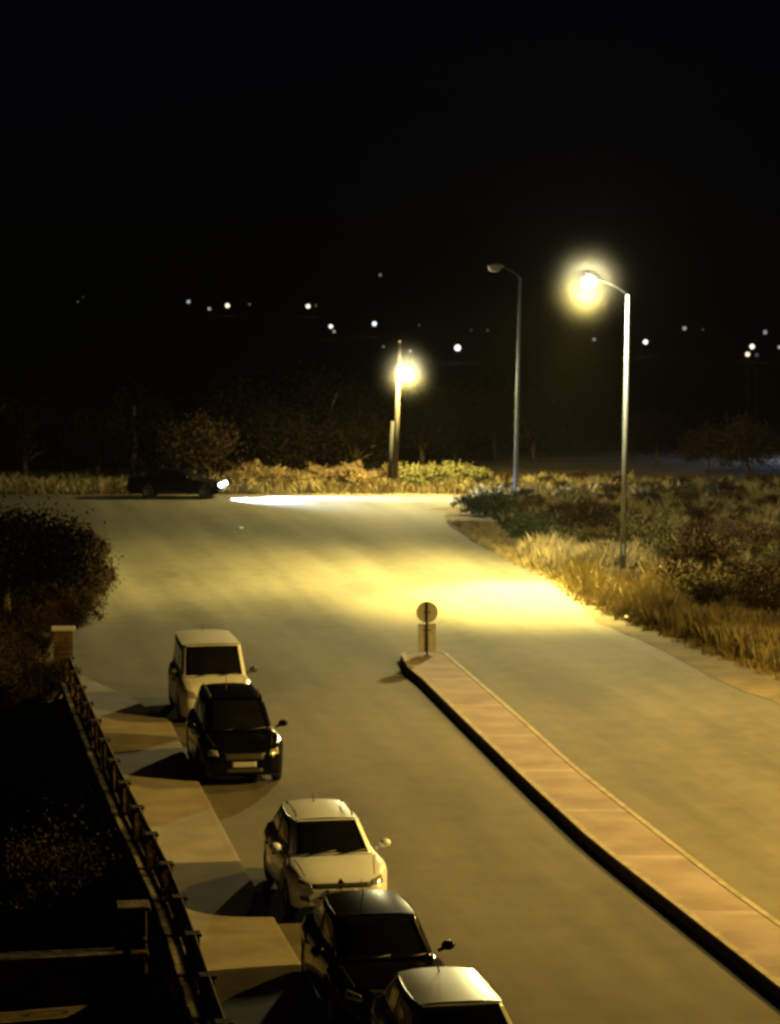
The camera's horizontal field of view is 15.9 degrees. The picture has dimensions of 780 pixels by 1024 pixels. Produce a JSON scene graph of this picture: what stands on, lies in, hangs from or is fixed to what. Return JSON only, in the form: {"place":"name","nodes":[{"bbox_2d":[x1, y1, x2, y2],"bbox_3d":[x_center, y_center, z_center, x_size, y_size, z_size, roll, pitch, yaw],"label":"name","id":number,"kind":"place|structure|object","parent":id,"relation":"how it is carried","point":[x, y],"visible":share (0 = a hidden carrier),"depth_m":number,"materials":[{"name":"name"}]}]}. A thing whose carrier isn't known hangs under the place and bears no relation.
{"place":"outdoors","nodes":[
{"label":"outdoors","id":0,"kind":"place"},
{"bbox_2d":[0,1000,91,1023],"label":"terrace","id":1,"kind":"structure","parent":0,"point":[47,1014],"depth_m":41.37,"materials":[{"name":"concrete"}]},
{"bbox_2d":[59,676,330,1023],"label":"pavement","id":2,"kind":"structure","parent":0,"point":[251,960],"depth_m":49.94,"materials":[{"name":"concrete"}]},
{"bbox_2d":[0,471,639,494],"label":"verge grass","id":3,"kind":"structure","parent":0,"point":[75,484],"depth_m":134.28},
{"bbox_2d":[0,495,779,1023],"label":"road","id":4,"kind":"structure","parent":0,"point":[518,893],"depth_m":66.91,"materials":[{"name":"asphalt"}]},
{"bbox_2d":[127,464,227,498],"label":"moving car","id":5,"kind":"object","parent":4,"relation":"on","point":[171,480],"visible":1,"depth_m":130.96,"materials":[{"name":"black paint"}]},
{"bbox_2d":[168,624,257,721],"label":"parked van","id":6,"kind":"object","parent":4,"relation":"on","point":[204,656],"visible":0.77,"depth_m":67.84,"materials":[{"name":"white paint"}]},
{"bbox_2d":[186,675,287,781],"bbox_3d":[-3.428,4.722,61.194,2.180,1.843,4.508,-1,5,-9],"label":"parked car","id":7,"kind":"object","parent":4,"relation":"on","point":[230,730],"visible":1,"depth_m":59.95,"materials":[{"name":"black paint"}]},
{"bbox_2d":[263,790,390,912],"bbox_3d":[-1.163,5.926,49.046,2.130,1.623,4.068,-1,5,-10],"label":"parked car","id":8,"kind":"object","parent":4,"relation":"on","point":[315,851],"visible":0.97,"depth_m":48.07,"materials":[{"name":"white paint"}]},
{"bbox_2d":[300,880,454,1023],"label":"parked car","id":9,"kind":"object","parent":4,"relation":"on","point":[361,949],"visible":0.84,"depth_m":41.02,"materials":[{"name":"black paint"}]},
{"bbox_2d":[370,955,512,1023],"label":"parked car","id":10,"kind":"object","parent":4,"relation":"on","point":[444,995],"visible":1,"depth_m":37.12,"materials":[{"name":"silver metal"}]},
{"bbox_2d":[400,650,779,1001],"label":"traffic island","id":11,"kind":"structure","parent":4,"relation":"on","point":[737,929],"depth_m":54.00,"materials":[{"name":"concrete"}]},
{"bbox_2d":[416,601,437,655],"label":"traffic sign","id":12,"kind":"object","parent":11,"relation":"on","point":[426,612],"visible":1,"depth_m":77.59,"materials":[{"name":"metal"}]},
{"bbox_2d":[0,216,779,1023],"bbox_3d":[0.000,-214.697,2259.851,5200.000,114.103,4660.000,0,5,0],"label":"ground","id":13,"kind":"structure","parent":0,"point":[132,284],"depth_m":1448.85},
{"bbox_2d":[0,640,23,673],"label":"brush","id":14,"kind":"object","parent":13,"relation":"on","point":[3,660],"visible":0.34,"depth_m":71.61,"materials":[{"name":"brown plant"}]},
{"bbox_2d":[0,638,26,671],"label":"brush","id":15,"kind":"object","parent":13,"relation":"on","point":[10,653],"visible":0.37,"depth_m":73.24,"materials":[{"name":"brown plant"}]},
{"bbox_2d":[0,811,32,880],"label":"garden shrub","id":16,"kind":"object","parent":13,"relation":"on","point":[3,844],"visible":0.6,"depth_m":63.40,"materials":[{"name":"green plant"}]},
{"bbox_2d":[0,845,32,941],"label":"garden shrub","id":17,"kind":"object","parent":13,"relation":"on","point":[6,930],"visible":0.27,"depth_m":56.08,"materials":[{"name":"green plant"}]},
{"bbox_2d":[0,577,38,612],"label":"brush","id":18,"kind":"object","parent":13,"relation":"on","point":[12,601],"visible":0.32,"depth_m":85.27,"materials":[{"name":"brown plant"}]},
{"bbox_2d":[0,665,40,709],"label":"garden shrub","id":19,"kind":"object","parent":13,"relation":"on","point":[7,679],"visible":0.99,"depth_m":69.65,"materials":[{"name":"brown plant"}]},
{"bbox_2d":[0,516,41,608],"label":"tree","id":20,"kind":"object","parent":13,"relation":"on","point":[3,563],"visible":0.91,"depth_m":79.79,"materials":[{"name":"green plant"}]},
{"bbox_2d":[0,630,43,663],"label":"brush","id":21,"kind":"object","parent":13,"relation":"on","point":[25,645],"visible":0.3,"depth_m":75.05,"materials":[{"name":"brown plant"}]},
{"bbox_2d":[0,673,49,712],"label":"garden shrub","id":22,"kind":"object","parent":13,"relation":"on","point":[18,696],"visible":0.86,"depth_m":69.84,"materials":[{"name":"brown plant"}]},
{"bbox_2d":[2,627,53,661],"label":"brush","id":23,"kind":"object","parent":13,"relation":"on","point":[35,640],"visible":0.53,"depth_m":77.35,"materials":[{"name":"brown plant"}]},
{"bbox_2d":[0,599,56,641],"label":"brush","id":24,"kind":"object","parent":13,"relation":"on","point":[26,622],"visible":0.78,"depth_m":80.56,"materials":[{"name":"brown plant"}]},
{"bbox_2d":[9,645,53,672],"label":"brush","id":25,"kind":"object","parent":13,"relation":"on","point":[30,659],"visible":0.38,"depth_m":73.76,"materials":[{"name":"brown plant"}]},
{"bbox_2d":[0,575,65,612],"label":"brush","id":26,"kind":"object","parent":13,"relation":"on","point":[30,593],"visible":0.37,"depth_m":85.98,"materials":[{"name":"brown plant"}]},
{"bbox_2d":[0,868,67,945],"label":"garden shrub","id":27,"kind":"object","parent":13,"relation":"on","point":[38,930],"visible":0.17,"depth_m":58.08,"materials":[{"name":"green plant"}]},
{"bbox_2d":[0,393,76,477],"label":"tree","id":28,"kind":"object","parent":13,"relation":"on","point":[19,434],"visible":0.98,"depth_m":143.19,"materials":[{"name":"green plant"}]},
{"bbox_2d":[15,658,64,703],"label":"garden shrub","id":29,"kind":"object","parent":13,"relation":"on","point":[51,683],"visible":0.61,"depth_m":70.66,"materials":[{"name":"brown plant"}]},
{"bbox_2d":[9,601,71,638],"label":"brush","id":30,"kind":"object","parent":13,"relation":"on","point":[57,620],"visible":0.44,"depth_m":81.98,"materials":[{"name":"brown plant"}]},
{"bbox_2d":[17,572,100,609],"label":"brush","id":31,"kind":"object","parent":13,"relation":"on","point":[60,585],"visible":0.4,"depth_m":85.94,"materials":[{"name":"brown plant"}]},
{"bbox_2d":[0,495,122,614],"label":"tree","id":32,"kind":"object","parent":13,"relation":"on","point":[52,550],"visible":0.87,"depth_m":81.66,"materials":[{"name":"green plant"}]},
{"bbox_2d":[51,626,74,666],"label":"gate pillar","id":33,"kind":"structure","parent":13,"relation":"on","point":[62,641],"depth_m":76.77,"materials":[{"name":"brick"}]},
{"bbox_2d":[13,376,114,470],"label":"tree","id":34,"kind":"object","parent":13,"relation":"on","point":[62,405],"visible":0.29,"depth_m":149.72,"materials":[{"name":"green plant"}]},
{"bbox_2d":[0,788,136,950],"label":"tree","id":35,"kind":"object","parent":13,"relation":"on","point":[50,916],"visible":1,"depth_m":49.33,"materials":[{"name":"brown plant"}]},
{"bbox_2d":[41,595,97,637],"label":"brush","id":36,"kind":"object","parent":13,"relation":"on","point":[75,615],"visible":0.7,"depth_m":82.95,"materials":[{"name":"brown plant"}]},
{"bbox_2d":[0,947,148,1023],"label":"garden wall","id":37,"kind":"structure","parent":13,"relation":"on","point":[111,986],"depth_m":41.92,"materials":[{"name":"stone"}]},
{"bbox_2d":[40,584,111,622],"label":"brush","id":38,"kind":"object","parent":13,"relation":"on","point":[88,600],"visible":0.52,"depth_m":85.61,"materials":[{"name":"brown plant"}]},
{"bbox_2d":[60,561,121,603],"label":"brush","id":39,"kind":"object","parent":13,"relation":"on","point":[92,587],"visible":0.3,"depth_m":90.37,"materials":[{"name":"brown plant"}]},
{"bbox_2d":[40,399,144,480],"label":"tree","id":40,"kind":"object","parent":13,"relation":"on","point":[91,435],"visible":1,"depth_m":141.96,"materials":[{"name":"green plant"}]},
{"bbox_2d":[84,529,123,560],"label":"brush","id":41,"kind":"object","parent":13,"relation":"on","point":[104,549],"visible":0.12,"depth_m":101.07,"materials":[{"name":"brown plant"}]},
{"bbox_2d":[83,555,128,591],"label":"brush","id":42,"kind":"object","parent":13,"relation":"on","point":[109,572],"visible":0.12,"depth_m":93.28,"materials":[{"name":"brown plant"}]},
{"bbox_2d":[73,373,189,475],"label":"tree","id":43,"kind":"object","parent":13,"relation":"on","point":[142,416],"visible":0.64,"depth_m":146.00,"materials":[{"name":"green plant"}]},
{"bbox_2d":[116,900,150,1023],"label":"garden pillar","id":44,"kind":"structure","parent":13,"relation":"on","point":[133,924],"depth_m":42.19,"materials":[{"name":"stone"}]},
{"bbox_2d":[52,656,233,1023],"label":"garden fence","id":45,"kind":"object","parent":13,"relation":"on","point":[191,974],"visible":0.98,"depth_m":49.51,"materials":[{"name":"metal"}]},
{"bbox_2d":[122,413,208,476],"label":"tree","id":46,"kind":"object","parent":13,"relation":"on","point":[149,451],"visible":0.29,"depth_m":140.24,"materials":[{"name":"green plant"}]},
{"bbox_2d":[133,402,265,479],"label":"tree","id":47,"kind":"object","parent":13,"relation":"on","point":[192,447],"visible":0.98,"depth_m":137.48,"materials":[{"name":"brown plant"}]},
{"bbox_2d":[219,464,255,486],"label":"bush","id":48,"kind":"object","parent":13,"relation":"on","point":[233,475],"visible":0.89,"depth_m":135.56,"materials":[{"name":"brown plant"}]},
{"bbox_2d":[176,368,305,473],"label":"tree","id":49,"kind":"object","parent":13,"relation":"on","point":[229,404],"visible":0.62,"depth_m":146.58,"materials":[{"name":"green plant"}]},
{"bbox_2d":[230,458,266,481],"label":"bush","id":50,"kind":"object","parent":13,"relation":"on","point":[251,468],"visible":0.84,"depth_m":136.34,"materials":[{"name":"brown plant"}]},
{"bbox_2d":[252,464,289,486],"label":"bush","id":51,"kind":"object","parent":13,"relation":"on","point":[270,475],"visible":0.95,"depth_m":136.20,"materials":[{"name":"brown plant"}]},
{"bbox_2d":[232,396,343,471],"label":"tree","id":52,"kind":"object","parent":13,"relation":"on","point":[286,439],"visible":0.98,"depth_m":140.87,"materials":[{"name":"green plant"}]},
{"bbox_2d":[283,468,314,485],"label":"bush","id":53,"kind":"object","parent":13,"relation":"on","point":[301,475],"visible":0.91,"depth_m":136.30,"materials":[{"name":"brown plant"}]},
{"bbox_2d":[300,461,330,479],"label":"bush","id":54,"kind":"object","parent":13,"relation":"on","point":[315,471],"visible":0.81,"depth_m":137.21,"materials":[{"name":"brown plant"}]},
{"bbox_2d":[271,357,388,471],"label":"tree","id":55,"kind":"object","parent":13,"relation":"on","point":[326,401],"visible":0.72,"depth_m":148.94,"materials":[{"name":"green plant"}]},
{"bbox_2d":[333,459,366,484],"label":"bush","id":56,"kind":"object","parent":13,"relation":"on","point":[350,471],"visible":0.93,"depth_m":136.44,"materials":[{"name":"brown plant"}]},
{"bbox_2d":[311,403,402,471],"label":"tree","id":57,"kind":"object","parent":13,"relation":"on","point":[349,436],"visible":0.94,"depth_m":143.29,"materials":[{"name":"green plant"}]},
{"bbox_2d":[347,465,385,487],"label":"bush","id":58,"kind":"object","parent":13,"relation":"on","point":[370,476],"visible":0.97,"depth_m":135.45,"materials":[{"name":"brown plant"}]},
{"bbox_2d":[387,340,410,485],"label":"utility pole","id":59,"kind":"object","parent":13,"relation":"on","point":[393,454],"visible":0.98,"depth_m":134.83,"materials":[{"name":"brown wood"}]},
{"bbox_2d":[383,462,427,488],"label":"bush","id":60,"kind":"object","parent":13,"relation":"on","point":[402,467],"visible":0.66,"depth_m":136.43,"materials":[{"name":"green plant"}]},
{"bbox_2d":[398,465,433,487],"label":"bush","id":61,"kind":"object","parent":13,"relation":"on","point":[410,476],"visible":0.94,"depth_m":136.02,"materials":[{"name":"green plant"}]},
{"bbox_2d":[364,377,486,466],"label":"tree","id":62,"kind":"object","parent":13,"relation":"on","point":[413,417],"visible":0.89,"depth_m":149.53,"materials":[{"name":"green plant"}]},
{"bbox_2d":[418,460,466,483],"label":"bush","id":63,"kind":"object","parent":13,"relation":"on","point":[433,466],"visible":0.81,"depth_m":136.22,"materials":[{"name":"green plant"}]},
{"bbox_2d":[401,376,513,464],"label":"tree","id":64,"kind":"object","parent":13,"relation":"on","point":[467,409],"visible":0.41,"depth_m":153.88,"materials":[{"name":"green plant"}]},
{"bbox_2d":[442,462,488,488],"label":"bush","id":65,"kind":"object","parent":13,"relation":"on","point":[457,472],"visible":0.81,"depth_m":135.79,"materials":[{"name":"green plant"}]},
{"bbox_2d":[450,488,492,513],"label":"weed clump","id":66,"kind":"object","parent":13,"relation":"on","point":[471,504],"visible":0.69,"depth_m":123.10,"materials":[{"name":"green plant"}]},
{"bbox_2d":[452,369,546,459],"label":"tree","id":67,"kind":"object","parent":13,"relation":"on","point":[508,397],"visible":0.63,"depth_m":158.90,"materials":[{"name":"green plant"}]},
{"bbox_2d":[475,492,530,520],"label":"weed clump","id":68,"kind":"object","parent":13,"relation":"on","point":[491,505],"visible":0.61,"depth_m":119.84,"materials":[{"name":"green plant"}]},
{"bbox_2d":[488,264,520,490],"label":"street lamp","id":69,"kind":"object","parent":13,"relation":"on","point":[495,267],"visible":0.94,"depth_m":131.65,"materials":[{"name":"metal"}]},
{"bbox_2d":[504,511,543,538],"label":"weed clump","id":70,"kind":"object","parent":13,"relation":"on","point":[514,528],"visible":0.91,"depth_m":111.30,"materials":[{"name":"green plant"}]},
{"bbox_2d":[487,383,584,460],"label":"tree","id":71,"kind":"object","parent":13,"relation":"on","point":[540,417],"visible":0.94,"depth_m":157.77,"materials":[{"name":"green plant"}]},
{"bbox_2d":[520,518,551,540],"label":"weed clump","id":72,"kind":"object","parent":13,"relation":"on","point":[534,529],"visible":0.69,"depth_m":110.73,"materials":[{"name":"green plant"}]},
{"bbox_2d":[509,510,562,535],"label":"weed clump","id":73,"kind":"object","parent":13,"relation":"on","point":[550,521],"visible":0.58,"depth_m":111.42,"materials":[{"name":"green plant"}]},
{"bbox_2d":[544,518,585,539],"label":"weed clump","id":74,"kind":"object","parent":13,"relation":"on","point":[558,528],"visible":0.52,"depth_m":109.06,"materials":[{"name":"green plant"}]},
{"bbox_2d":[553,487,616,531],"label":"brush","id":75,"kind":"object","parent":13,"relation":"on","point":[581,512],"visible":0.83,"depth_m":111.09,"materials":[{"name":"brown plant"}]},
{"bbox_2d":[568,521,617,543],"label":"brush","id":76,"kind":"object","parent":13,"relation":"on","point":[581,531],"visible":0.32,"depth_m":106.64,"materials":[{"name":"green plant"}]},
{"bbox_2d":[576,525,618,545],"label":"brush","id":77,"kind":"object","parent":13,"relation":"on","point":[603,536],"visible":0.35,"depth_m":104.64,"materials":[{"name":"brown plant"}]},
{"bbox_2d":[580,274,628,569],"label":"street lamp","id":78,"kind":"object","parent":13,"relation":"on","point":[588,282],"visible":0.95,"depth_m":98.84,"materials":[{"name":"metal"}]},
{"bbox_2d":[450,521,779,702],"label":"road shoulder","id":79,"kind":"object","parent":13,"relation":"on","point":[748,680],"visible":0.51,"depth_m":78.07},
{"bbox_2d":[600,481,634,496],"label":"brush","id":80,"kind":"object","parent":13,"relation":"on","point":[612,488],"visible":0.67,"depth_m":130.36,"materials":[{"name":"brown plant"}]},
{"bbox_2d":[470,474,779,627],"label":"field grass","id":81,"kind":"structure","parent":13,"relation":"on","point":[771,513],"depth_m":122.82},
{"bbox_2d":[605,496,670,540],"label":"brush","id":82,"kind":"object","parent":13,"relation":"on","point":[618,527],"visible":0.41,"depth_m":106.55,"materials":[{"name":"green plant"}]},
{"bbox_2d":[629,485,666,505],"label":"brush","id":83,"kind":"object","parent":13,"relation":"on","point":[640,497],"visible":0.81,"depth_m":125.56,"materials":[{"name":"green plant"}]},
{"bbox_2d":[517,532,779,673],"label":"tall dry grass","id":84,"kind":"structure","parent":13,"relation":"on","point":[657,599],"depth_m":87.34,"materials":[{"name":"plant"}]},
{"bbox_2d":[614,510,684,547],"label":"brush","id":85,"kind":"object","parent":13,"relation":"on","point":[654,529],"visible":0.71,"depth_m":105.36,"materials":[{"name":"green plant"}]},
{"bbox_2d":[611,404,691,465],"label":"tree","id":86,"kind":"object","parent":13,"relation":"on","point":[661,432],"visible":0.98,"depth_m":154.11,"materials":[{"name":"green plant"}]},
{"bbox_2d":[638,533,683,561],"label":"brush","id":87,"kind":"object","parent":13,"relation":"on","point":[658,547],"visible":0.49,"depth_m":101.72,"materials":[{"name":"green plant"}]},
{"bbox_2d":[648,555,709,580],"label":"brush","id":88,"kind":"object","parent":13,"relation":"on","point":[670,569],"visible":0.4,"depth_m":92.46,"materials":[{"name":"green plant"}]},
{"bbox_2d":[673,488,704,502],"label":"brush","id":89,"kind":"object","parent":13,"relation":"on","point":[686,494],"visible":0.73,"depth_m":125.53,"materials":[{"name":"green plant"}]},
{"bbox_2d":[659,514,723,568],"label":"brush","id":90,"kind":"object","parent":13,"relation":"on","point":[690,546],"visible":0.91,"depth_m":98.85,"materials":[{"name":"brown plant"}]},
{"bbox_2d":[677,499,711,522],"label":"brush","id":91,"kind":"object","parent":13,"relation":"on","point":[693,512],"visible":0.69,"depth_m":116.09,"materials":[{"name":"green plant"}]},
{"bbox_2d":[676,517,718,539],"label":"brush","id":92,"kind":"object","parent":13,"relation":"on","point":[695,525],"visible":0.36,"depth_m":107.75,"materials":[{"name":"brown plant"}]},
{"bbox_2d":[658,567,737,595],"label":"brush","id":93,"kind":"object","parent":13,"relation":"on","point":[696,577],"visible":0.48,"depth_m":89.54,"materials":[{"name":"green plant"}]},
{"bbox_2d":[671,414,743,473],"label":"tree","id":94,"kind":"object","parent":13,"relation":"on","point":[700,440],"visible":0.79,"depth_m":148.21,"materials":[{"name":"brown plant"}]},
{"bbox_2d":[682,572,734,606],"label":"brush","id":95,"kind":"object","parent":13,"relation":"on","point":[704,593],"visible":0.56,"depth_m":86.91,"materials":[{"name":"green plant"}]},
{"bbox_2d":[696,532,735,568],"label":"brush","id":96,"kind":"object","parent":13,"relation":"on","point":[724,554],"visible":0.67,"depth_m":99.03,"materials":[{"name":"brown plant"}]},
{"bbox_2d":[699,472,734,498],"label":"brush","id":97,"kind":"object","parent":13,"relation":"on","point":[714,486],"visible":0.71,"depth_m":127.72,"materials":[{"name":"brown plant"}]},
{"bbox_2d":[714,488,747,507],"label":"brush","id":98,"kind":"object","parent":13,"relation":"on","point":[728,493],"visible":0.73,"depth_m":125.48,"materials":[{"name":"brown plant"}]},
{"bbox_2d":[707,517,760,547],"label":"brush","id":99,"kind":"object","parent":13,"relation":"on","point":[727,531],"visible":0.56,"depth_m":106.68,"materials":[{"name":"brown plant"}]},
{"bbox_2d":[705,403,779,474],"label":"tree","id":100,"kind":"object","parent":13,"relation":"on","point":[751,439],"visible":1,"depth_m":145.07,"materials":[{"name":"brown plant"}]},
{"bbox_2d":[713,559,779,585],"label":"brush","id":101,"kind":"object","parent":13,"relation":"on","point":[751,571],"visible":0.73,"depth_m":93.18,"materials":[{"name":"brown plant"}]},
{"bbox_2d":[717,585,779,614],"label":"brush","id":102,"kind":"object","parent":13,"relation":"on","point":[765,601],"visible":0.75,"depth_m":84.80,"materials":[{"name":"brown plant"}]},
{"bbox_2d":[722,569,778,597],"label":"brush","id":103,"kind":"object","parent":13,"relation":"on","point":[758,583],"visible":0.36,"depth_m":89.40,"materials":[{"name":"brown plant"}]},
{"bbox_2d":[734,519,779,554],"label":"brush","id":104,"kind":"object","parent":13,"relation":"on","point":[767,533],"visible":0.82,"depth_m":103.95,"materials":[{"name":"brown plant"}]},
{"bbox_2d":[756,538,779,561],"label":"brush","id":105,"kind":"object","parent":13,"relation":"on","point":[774,553],"visible":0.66,"depth_m":99.22,"materials":[{"name":"brown plant"}]},
{"bbox_2d":[0,0,779,215],"label":"sky","id":106,"kind":"structure","parent":0,"point":[108,107],"materials":[{"name":"black"}]},
{"bbox_2d":[446,518,779,679],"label":"dry grass","id":107,"kind":"structure","parent":0,"point":[492,541],"depth_m":92.92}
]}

